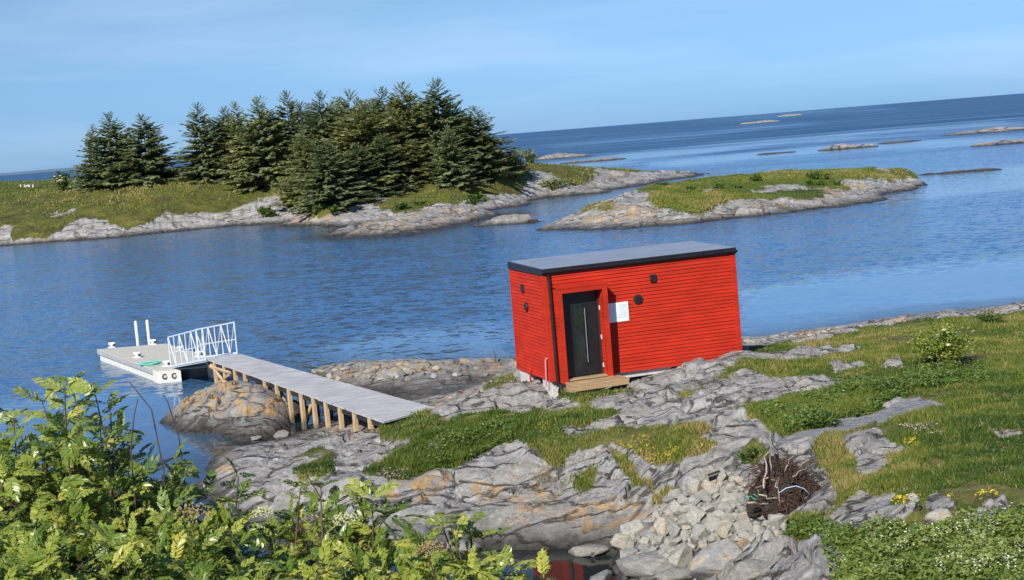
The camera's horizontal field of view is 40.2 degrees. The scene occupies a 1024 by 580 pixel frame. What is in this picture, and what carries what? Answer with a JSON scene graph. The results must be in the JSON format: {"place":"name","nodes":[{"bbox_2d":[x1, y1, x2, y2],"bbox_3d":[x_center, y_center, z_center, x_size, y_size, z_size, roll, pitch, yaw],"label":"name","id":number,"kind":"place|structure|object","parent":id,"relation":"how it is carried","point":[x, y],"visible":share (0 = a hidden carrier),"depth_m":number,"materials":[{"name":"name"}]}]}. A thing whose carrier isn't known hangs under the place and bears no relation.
{"place":"outdoors","nodes":[
{"label":"outdoors","id":0,"kind":"place"},
{"bbox_2d":[0,160,183,175],"bbox_3d":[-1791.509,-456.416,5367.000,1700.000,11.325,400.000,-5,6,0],"label":"hills","id":1,"kind":"structure","parent":0,"point":[41,171],"depth_m":5250.40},
{"bbox_2d":[0,163,709,245],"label":"island","id":2,"kind":"structure","parent":0,"point":[369,218],"depth_m":151.53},
{"bbox_2d":[51,170,71,191],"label":"bush","id":3,"kind":"object","parent":2,"relation":"on","point":[59,179],"visible":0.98,"depth_m":176.09,"materials":[{"name":"green plant"}]},
{"bbox_2d":[72,124,108,190],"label":"spruce tree","id":4,"kind":"object","parent":2,"relation":"on","point":[89,156],"visible":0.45,"depth_m":170.39,"materials":[{"name":"green plant"}]},
{"bbox_2d":[68,111,163,194],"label":"spruce tree","id":5,"kind":"object","parent":2,"relation":"on","point":[105,157],"visible":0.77,"depth_m":168.40,"materials":[{"name":"green plant"}]},
{"bbox_2d":[91,113,193,186],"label":"spruce tree","id":6,"kind":"object","parent":2,"relation":"on","point":[152,168],"visible":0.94,"depth_m":166.62,"materials":[{"name":"green plant"}]},
{"bbox_2d":[167,102,233,183],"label":"spruce tree","id":7,"kind":"object","parent":2,"relation":"on","point":[198,166],"visible":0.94,"depth_m":165.94,"materials":[{"name":"green plant"}]},
{"bbox_2d":[187,105,241,178],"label":"spruce tree","id":8,"kind":"object","parent":2,"relation":"on","point":[220,125],"visible":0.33,"depth_m":169.35,"materials":[{"name":"green plant"}]},
{"bbox_2d":[212,101,268,184],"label":"spruce tree","id":9,"kind":"object","parent":2,"relation":"on","point":[232,126],"visible":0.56,"depth_m":166.04,"materials":[{"name":"green plant"}]},
{"bbox_2d":[207,95,298,192],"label":"spruce tree","id":10,"kind":"object","parent":2,"relation":"on","point":[255,177],"visible":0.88,"depth_m":163.26,"materials":[{"name":"green plant"}]},
{"bbox_2d":[262,89,309,177],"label":"spruce tree","id":11,"kind":"object","parent":2,"relation":"on","point":[290,106],"visible":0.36,"depth_m":165.92,"materials":[{"name":"green plant"}]},
{"bbox_2d":[270,101,317,175],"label":"spruce tree","id":12,"kind":"object","parent":2,"relation":"on","point":[299,120],"visible":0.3,"depth_m":164.22,"materials":[{"name":"green plant"}]},
{"bbox_2d":[272,130,328,206],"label":"spruce tree","id":13,"kind":"object","parent":2,"relation":"on","point":[299,164],"visible":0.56,"depth_m":151.69,"materials":[{"name":"green plant"}]},
{"bbox_2d":[274,90,349,192],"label":"spruce tree","id":14,"kind":"object","parent":2,"relation":"on","point":[320,127],"visible":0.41,"depth_m":156.07,"materials":[{"name":"green plant"}]},
{"bbox_2d":[308,203,327,211],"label":"bush","id":15,"kind":"object","parent":2,"relation":"on","point":[318,208],"visible":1,"depth_m":139.99,"materials":[{"name":"green plant"}]},
{"bbox_2d":[269,101,371,191],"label":"spruce tree","id":16,"kind":"object","parent":2,"relation":"on","point":[335,113],"visible":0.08,"depth_m":159.62,"materials":[{"name":"green plant"}]},
{"bbox_2d":[286,138,385,215],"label":"spruce tree","id":17,"kind":"object","parent":2,"relation":"on","point":[326,190],"visible":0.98,"depth_m":142.45,"materials":[{"name":"green plant"}]},
{"bbox_2d":[0,162,676,236],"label":"heath","id":18,"kind":"object","parent":2,"relation":"on","point":[48,188],"visible":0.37,"depth_m":160.59,"materials":[{"name":"green plant"}]},
{"bbox_2d":[318,88,379,169],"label":"spruce tree","id":19,"kind":"object","parent":2,"relation":"on","point":[342,109],"visible":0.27,"depth_m":155.06,"materials":[{"name":"green plant"}]},
{"bbox_2d":[294,98,427,195],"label":"spruce tree","id":20,"kind":"object","parent":2,"relation":"on","point":[358,134],"visible":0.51,"depth_m":150.10,"materials":[{"name":"green plant"}]},
{"bbox_2d":[334,142,403,199],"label":"spruce tree","id":21,"kind":"object","parent":2,"relation":"on","point":[365,169],"visible":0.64,"depth_m":145.54,"materials":[{"name":"green plant"}]},
{"bbox_2d":[364,86,410,144],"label":"spruce tree","id":22,"kind":"object","parent":2,"relation":"on","point":[376,100],"visible":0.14,"depth_m":158.24,"materials":[{"name":"green plant"}]},
{"bbox_2d":[358,132,418,193],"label":"spruce tree","id":23,"kind":"object","parent":2,"relation":"on","point":[388,162],"visible":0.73,"depth_m":147.70,"materials":[{"name":"green plant"}]},
{"bbox_2d":[393,201,409,210],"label":"bush","id":24,"kind":"object","parent":2,"relation":"on","point":[402,206],"visible":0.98,"depth_m":135.62,"materials":[{"name":"green plant"}]},
{"bbox_2d":[368,107,438,180],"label":"spruce tree","id":25,"kind":"object","parent":2,"relation":"on","point":[400,127],"visible":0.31,"depth_m":152.56,"materials":[{"name":"green plant"}]},
{"bbox_2d":[368,81,470,168],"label":"spruce tree","id":26,"kind":"object","parent":2,"relation":"on","point":[399,105],"visible":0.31,"depth_m":156.01,"materials":[{"name":"green plant"}]},
{"bbox_2d":[390,139,448,186],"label":"spruce tree","id":27,"kind":"object","parent":2,"relation":"on","point":[414,153],"visible":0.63,"depth_m":150.47,"materials":[{"name":"green plant"}]},
{"bbox_2d":[406,77,498,175],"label":"spruce tree","id":28,"kind":"object","parent":2,"relation":"on","point":[429,130],"visible":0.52,"depth_m":155.72,"materials":[{"name":"green plant"}]},
{"bbox_2d":[416,125,490,190],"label":"spruce tree","id":29,"kind":"object","parent":2,"relation":"on","point":[457,171],"visible":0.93,"depth_m":149.62,"materials":[{"name":"green plant"}]},
{"bbox_2d":[422,102,517,160],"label":"spruce tree","id":30,"kind":"object","parent":2,"relation":"on","point":[459,109],"visible":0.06,"depth_m":160.39,"materials":[{"name":"green plant"}]},
{"bbox_2d":[468,191,485,201],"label":"bush","id":31,"kind":"object","parent":2,"relation":"on","point":[480,196],"visible":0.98,"depth_m":142.36,"materials":[{"name":"green plant"}]},
{"bbox_2d":[449,105,527,178],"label":"spruce tree","id":32,"kind":"object","parent":2,"relation":"on","point":[469,137],"visible":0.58,"depth_m":155.92,"materials":[{"name":"green plant"}]},
{"bbox_2d":[467,130,519,180],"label":"spruce tree","id":33,"kind":"object","parent":2,"relation":"on","point":[488,175],"visible":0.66,"depth_m":155.62,"materials":[{"name":"green plant"}]},
{"bbox_2d":[489,170,506,182],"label":"bush","id":34,"kind":"object","parent":2,"relation":"on","point":[498,177],"visible":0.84,"depth_m":155.25,"materials":[{"name":"green plant"}]},
{"bbox_2d":[501,146,527,178],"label":"bush","id":35,"kind":"object","parent":2,"relation":"on","point":[518,162],"visible":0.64,"depth_m":160.37,"materials":[{"name":"green plant"}]},
{"bbox_2d":[522,148,537,163],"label":"bush","id":36,"kind":"object","parent":2,"relation":"on","point":[530,157],"visible":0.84,"depth_m":168.97,"materials":[{"name":"green plant"}]},
{"bbox_2d":[538,176,566,189],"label":"bush","id":37,"kind":"object","parent":2,"relation":"on","point":[554,184],"visible":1,"depth_m":160.84,"materials":[{"name":"green plant"}]},
{"bbox_2d":[0,93,1023,579],"bbox_3d":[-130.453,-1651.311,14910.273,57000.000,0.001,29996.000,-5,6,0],"label":"sea","id":38,"kind":"structure","parent":0,"point":[306,299],"depth_m":80.48,"materials":[{"name":"liquid"}]},
{"bbox_2d":[134,321,139,345],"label":"mooring pole","id":39,"kind":"object","parent":38,"relation":"in","point":[136,333],"visible":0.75,"depth_m":55.14,"materials":[{"name":"metal"}]},
{"bbox_2d":[146,320,150,344],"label":"mooring pole","id":40,"kind":"object","parent":38,"relation":"in","point":[148,331],"visible":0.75,"depth_m":55.17,"materials":[{"name":"metal"}]},
{"bbox_2d":[97,339,232,382],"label":"floating dock","id":41,"kind":"object","parent":38,"relation":"on","point":[130,358],"visible":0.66,"depth_m":50.57,"materials":[{"name":"concrete"}]},
{"bbox_2d":[138,360,162,365],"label":"fishing net","id":42,"kind":"object","parent":41,"relation":"on","point":[149,363],"visible":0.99,"depth_m":49.41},
{"bbox_2d":[167,322,237,367],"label":"gangway","id":43,"kind":"object","parent":41,"relation":"on","point":[200,359],"visible":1,"depth_m":46.48,"materials":[{"name":"metal"}]},
{"bbox_2d":[159,380,311,440],"bbox_3d":[-8.586,3.330,42.185,6.597,1.724,12.110,-6,7,-16],"label":"rock islet","id":44,"kind":"object","parent":38,"relation":"in","point":[238,410],"visible":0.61,"depth_m":38.85,"materials":[{"name":"stone"}]},
{"bbox_2d":[206,353,434,431],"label":"jetty","id":45,"kind":"object","parent":38,"relation":"in","point":[371,408],"visible":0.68,"depth_m":37.99,"materials":[{"name":"grey wood"}]},
{"bbox_2d":[474,214,543,226],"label":"skerry","id":46,"kind":"structure","parent":38,"relation":"in","point":[512,219],"depth_m":116.62,"materials":[{"name":"stone"}]},
{"bbox_2d":[537,153,591,159],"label":"skerry","id":47,"kind":"structure","parent":38,"relation":"in","point":[559,156],"depth_m":367.19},
{"bbox_2d":[560,157,626,163],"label":"skerry","id":48,"kind":"structure","parent":38,"relation":"in","point":[600,159],"depth_m":306.29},
{"bbox_2d":[818,143,877,150],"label":"skerry","id":49,"kind":"structure","parent":38,"relation":"in","point":[841,146],"depth_m":253.48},
{"bbox_2d":[937,168,1000,173],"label":"skerry","id":50,"kind":"structure","parent":38,"relation":"in","point":[971,170],"depth_m":142.19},
{"bbox_2d":[943,127,1023,135],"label":"skerry","id":51,"kind":"structure","parent":38,"relation":"in","point":[993,129],"depth_m":286.92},
{"bbox_2d":[970,138,1023,146],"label":"skerry","id":52,"kind":"structure","parent":38,"relation":"in","point":[1006,142],"depth_m":212.39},
{"bbox_2d":[0,0,1023,172],"label":"sky","id":53,"kind":"structure","parent":0,"point":[529,65],"materials":[{"name":"blue"}]},
{"bbox_2d":[193,302,1023,579],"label":"coast ground","id":54,"kind":"structure","parent":0,"point":[524,493],"depth_m":27.93,"materials":[{"name":"stone"}]},
{"bbox_2d":[0,371,278,579],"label":"rowan bush","id":55,"kind":"object","parent":54,"relation":"on","point":[102,533],"visible":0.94,"depth_m":5.26,"materials":[{"name":"green plant"}]},
{"bbox_2d":[273,430,288,437],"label":"boulder","id":56,"kind":"object","parent":54,"relation":"on","point":[282,433],"visible":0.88,"depth_m":37.26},
{"bbox_2d":[139,457,455,579],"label":"rowan bush","id":57,"kind":"object","parent":54,"relation":"on","point":[357,541],"visible":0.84,"depth_m":5.62,"materials":[{"name":"green plant"}]},
{"bbox_2d":[402,523,430,539],"bbox_3d":[-1.767,4.611,26.351,0.781,0.475,0.579,8,-15,-22],"label":"boulder","id":58,"kind":"object","parent":54,"relation":"on","point":[422,528],"visible":0.24,"depth_m":26.16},
{"bbox_2d":[447,539,481,552],"bbox_3d":[-0.882,4.730,25.796,0.651,0.252,0.497,7,-1,5],"label":"boulder","id":59,"kind":"object","parent":54,"relation":"on","point":[463,545],"visible":0.48,"depth_m":25.63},
{"bbox_2d":[375,511,556,579],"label":"rowan bush","id":60,"kind":"object","parent":54,"relation":"on","point":[462,568],"visible":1,"depth_m":5.02,"materials":[{"name":"green plant"}]},
{"bbox_2d":[568,544,608,556],"bbox_3d":[1.356,4.652,24.923,0.768,0.231,0.526,-7,-5,11],"label":"boulder","id":61,"kind":"object","parent":54,"relation":"on","point":[593,550],"visible":0.94,"depth_m":24.78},
{"bbox_2d":[565,373,629,392],"bbox_3d":[2.021,2.273,33.833,1.439,0.300,0.838,-7,7,-19],"label":"wooden step","id":62,"kind":"object","parent":54,"relation":"on","point":[595,383],"visible":0.99,"depth_m":33.59,"materials":[{"name":"brown wood"}]},
{"bbox_2d":[589,569,612,579],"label":"boulder","id":63,"kind":"object","parent":54,"relation":"on","point":[606,574],"visible":1,"depth_m":23.35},
{"bbox_2d":[610,532,632,548],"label":"stone","id":64,"kind":"object","parent":54,"relation":"on","point":[620,540],"visible":0.74,"depth_m":24.62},
{"bbox_2d":[507,241,741,398],"bbox_3d":[2.961,0.901,35.735,5.365,3.684,2.803,-7,7,-19],"label":"cabin","id":65,"kind":"object","parent":54,"relation":"on","point":[642,311],"visible":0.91,"depth_m":34.79,"materials":[{"name":"red paint"}]},
{"bbox_2d":[562,290,604,381],"bbox_3d":[1.676,1.067,34.102,1.085,2.265,0.145,-7,7,-19],"label":"door","id":66,"kind":"structure","parent":65,"relation":"in","point":[583,337],"depth_m":34.14,"materials":[{"name":"black metal"}]},
{"bbox_2d":[620,547,637,557],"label":"stone","id":67,"kind":"object","parent":54,"relation":"on","point":[627,552],"visible":0.55,"depth_m":24.03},
{"bbox_2d":[620,519,643,536],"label":"stone","id":68,"kind":"object","parent":54,"relation":"on","point":[634,526],"visible":0.68,"depth_m":24.73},
{"bbox_2d":[615,550,669,577],"bbox_3d":[2.298,4.469,22.841,1.133,0.416,0.654,-5,6,-7],"label":"boulder","id":69,"kind":"object","parent":54,"relation":"on","point":[645,564],"visible":0.56,"depth_m":22.63,"materials":[{"name":"stone"}]},
{"bbox_2d":[641,517,655,529],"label":"stone","id":70,"kind":"object","parent":54,"relation":"on","point":[647,523],"visible":0.72,"depth_m":24.49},
{"bbox_2d":[292,310,1023,579],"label":"grass","id":71,"kind":"structure","parent":54,"relation":"on","point":[985,418],"depth_m":27.65,"materials":[{"name":"plant"}]},
{"bbox_2d":[379,375,941,536],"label":"pink flowers","id":72,"kind":"object","parent":54,"relation":"on","point":[603,393],"visible":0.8,"depth_m":26.45,"materials":[{"name":"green plant"}]},
{"bbox_2d":[300,431,1023,573],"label":"white flowers","id":73,"kind":"object","parent":54,"relation":"on","point":[947,543],"visible":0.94,"depth_m":15.97,"materials":[{"name":"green plant"}]},
{"bbox_2d":[653,517,675,536],"bbox_3d":[2.652,4.074,24.200,0.413,0.346,0.364,-14,-4,6],"label":"stone","id":74,"kind":"object","parent":54,"relation":"on","point":[661,524],"visible":0.85,"depth_m":24.08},
{"bbox_2d":[661,495,675,502],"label":"boulder","id":75,"kind":"object","parent":54,"relation":"on","point":[666,499],"visible":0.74,"depth_m":24.59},
{"bbox_2d":[667,488,682,498],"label":"stone","id":76,"kind":"object","parent":75,"relation":"on","point":[675,493],"visible":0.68,"depth_m":24.61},
{"bbox_2d":[652,568,693,579],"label":"boulder","id":77,"kind":"object","parent":54,"relation":"on","point":[675,574],"visible":0.65,"depth_m":21.57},
{"bbox_2d":[666,522,681,538],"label":"stone","id":78,"kind":"object","parent":54,"relation":"on","point":[673,529],"visible":0.75,"depth_m":23.84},
{"bbox_2d":[669,500,686,514],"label":"stone","id":79,"kind":"object","parent":54,"relation":"on","point":[676,507],"visible":1,"depth_m":24.30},
{"bbox_2d":[677,494,687,504],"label":"stone","id":80,"kind":"object","parent":79,"relation":"on","point":[682,499],"visible":1,"depth_m":24.32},
{"bbox_2d":[668,542,696,567],"bbox_3d":[2.713,4.240,22.282,0.502,0.475,0.369,-10,8,-40],"label":"stone","id":81,"kind":"object","parent":54,"relation":"on","point":[681,556],"visible":0.73,"depth_m":22.12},
{"bbox_2d":[676,515,688,528],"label":"stone","id":82,"kind":"object","parent":54,"relation":"on","point":[681,522],"visible":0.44,"depth_m":23.70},
{"bbox_2d":[685,506,705,527],"bbox_3d":[3.077,3.831,23.533,0.326,0.361,0.272,-6,7,-13],"label":"stone","id":83,"kind":"object","parent":54,"relation":"on","point":[694,515],"visible":0.82,"depth_m":23.47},
{"bbox_2d":[690,522,709,546],"bbox_3d":[3.050,3.946,22.590,0.335,0.380,0.395,-3,7,13],"label":"stone","id":84,"kind":"object","parent":54,"relation":"on","point":[699,532],"visible":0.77,"depth_m":22.47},
{"bbox_2d":[699,465,715,481],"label":"stone","id":85,"kind":"object","parent":54,"relation":"on","point":[705,472],"visible":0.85,"depth_m":24.38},
{"bbox_2d":[700,502,714,512],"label":"stone","id":86,"kind":"object","parent":54,"relation":"on","point":[707,507],"visible":0.61,"depth_m":23.73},
{"bbox_2d":[701,479,719,492],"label":"stone","id":87,"kind":"object","parent":54,"relation":"on","point":[707,485],"visible":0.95,"depth_m":24.18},
{"bbox_2d":[707,470,719,480],"bbox_3d":[3.524,3.222,24.369,0.247,0.178,0.138,-5,6,0],"label":"drain pipe","id":88,"kind":"object","parent":87,"relation":"on","point":[713,475],"visible":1,"depth_m":24.32,"materials":[{"name":"black metal"}]},
{"bbox_2d":[704,515,719,533],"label":"stone","id":89,"kind":"object","parent":54,"relation":"on","point":[710,525],"visible":0.93,"depth_m":22.40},
{"bbox_2d":[687,537,742,579],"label":"boulder","id":90,"kind":"object","parent":54,"relation":"on","point":[711,559],"visible":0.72,"depth_m":20.73,"materials":[{"name":"stone"}]},
{"bbox_2d":[409,357,1023,579],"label":"ground cover","id":91,"kind":"object","parent":54,"relation":"on","point":[1008,520],"visible":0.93,"depth_m":17.09,"materials":[{"name":"green plant"}]},
{"bbox_2d":[716,471,728,480],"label":"stone","id":92,"kind":"object","parent":54,"relation":"on","point":[723,476],"visible":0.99,"depth_m":24.26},
{"bbox_2d":[717,502,729,511],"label":"stone","id":93,"kind":"object","parent":54,"relation":"on","point":[724,506],"visible":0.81,"depth_m":22.57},
{"bbox_2d":[715,521,732,538],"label":"stone","id":94,"kind":"object","parent":54,"relation":"on","point":[722,530],"visible":0.87,"depth_m":22.10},
{"bbox_2d":[721,493,738,504],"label":"stone","id":95,"kind":"object","parent":54,"relation":"on","point":[729,497],"visible":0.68,"depth_m":22.77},
{"bbox_2d":[733,519,752,534],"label":"stone","id":96,"kind":"object","parent":54,"relation":"on","point":[742,525],"visible":0.84,"depth_m":21.75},
{"bbox_2d":[738,481,750,492],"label":"stone","id":97,"kind":"object","parent":54,"relation":"on","point":[741,489],"visible":0.6,"depth_m":22.72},
{"bbox_2d":[725,556,769,579],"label":"boulder","id":98,"kind":"object","parent":54,"relation":"on","point":[749,569],"visible":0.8,"depth_m":19.19,"materials":[{"name":"stone"}]},
{"bbox_2d":[735,446,759,463],"bbox_3d":[4.064,2.847,24.130,0.362,0.344,0.370,0,8,36],"label":"shrub","id":99,"kind":"object","parent":54,"relation":"on","point":[747,457],"visible":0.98,"depth_m":24.10,"materials":[{"name":"green plant"}]},
{"bbox_2d":[527,419,997,508],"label":"yellow flowers","id":100,"kind":"object","parent":54,"relation":"on","point":[899,497],"visible":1,"depth_m":22.94,"materials":[{"name":"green plant"}]},
{"bbox_2d":[762,529,773,541],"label":"stone","id":101,"kind":"object","parent":54,"relation":"on","point":[768,536],"visible":1,"depth_m":19.60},
{"bbox_2d":[768,516,785,527],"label":"stone","id":102,"kind":"object","parent":54,"relation":"on","point":[777,522],"visible":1,"depth_m":19.73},
{"bbox_2d":[735,434,828,516],"bbox_3d":[4.272,2.844,21.752,1.680,1.414,1.353,-5,6,0],"label":"root heap","id":103,"kind":"object","parent":54,"relation":"on","point":[776,475],"visible":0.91,"depth_m":21.55,"materials":[{"name":"wood"}]},
{"bbox_2d":[800,407,842,428],"bbox_3d":[5.672,2.340,25.465,0.684,0.400,0.819,0,8,33],"label":"shrub","id":104,"kind":"object","parent":54,"relation":"on","point":[821,421],"visible":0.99,"depth_m":25.39,"materials":[{"name":"green plant"}]},
{"bbox_2d":[867,376,909,393],"bbox_3d":[7.540,1.965,28.080,0.834,0.391,0.776,-2,7,18],"label":"shrub","id":105,"kind":"object","parent":54,"relation":"on","point":[882,384],"visible":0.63,"depth_m":28.08,"materials":[{"name":"green plant"}]},
{"bbox_2d":[924,508,951,522],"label":"boulder","id":106,"kind":"object","parent":54,"relation":"on","point":[935,515],"visible":0.66,"depth_m":17.65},
{"bbox_2d":[902,318,981,365],"bbox_3d":[9.678,1.207,31.622,1.778,1.122,1.534,-5,6,0],"label":"shrub","id":107,"kind":"object","parent":54,"relation":"on","point":[947,344],"visible":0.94,"depth_m":31.42,"materials":[{"name":"green plant"}]},
{"bbox_2d":[976,308,1007,322],"bbox_3d":[13.662,0.778,39.841,0.777,0.525,0.757,-6,7,-12],"label":"shrub","id":108,"kind":"object","parent":54,"relation":"on","point":[991,318],"visible":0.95,"depth_m":39.73,"materials":[{"name":"green plant"}]},
{"bbox_2d":[536,167,927,230],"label":"island","id":109,"kind":"structure","parent":0,"point":[635,208],"depth_m":106.91,"materials":[{"name":"stone"}]},
{"bbox_2d":[575,166,917,214],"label":"heath","id":110,"kind":"object","parent":109,"relation":"on","point":[685,200],"visible":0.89,"depth_m":115.99,"materials":[{"name":"green plant"}]},
{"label":"stone","id":111,"kind":"object","parent":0,"visible":0},
{"bbox_2d":[684,479,701,493],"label":"stone","id":112,"kind":"object","parent":111,"relation":"on","point":[693,485],"visible":0.93,"depth_m":24.32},
{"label":"stone","id":113,"kind":"object","parent":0,"visible":0},
{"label":"stone","id":114,"kind":"object","parent":113,"relation":"on","visible":0},
{"bbox_2d":[720,513,735,521],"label":"stone","id":115,"kind":"object","parent":114,"relation":"on","point":[726,516],"visible":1,"depth_m":22.29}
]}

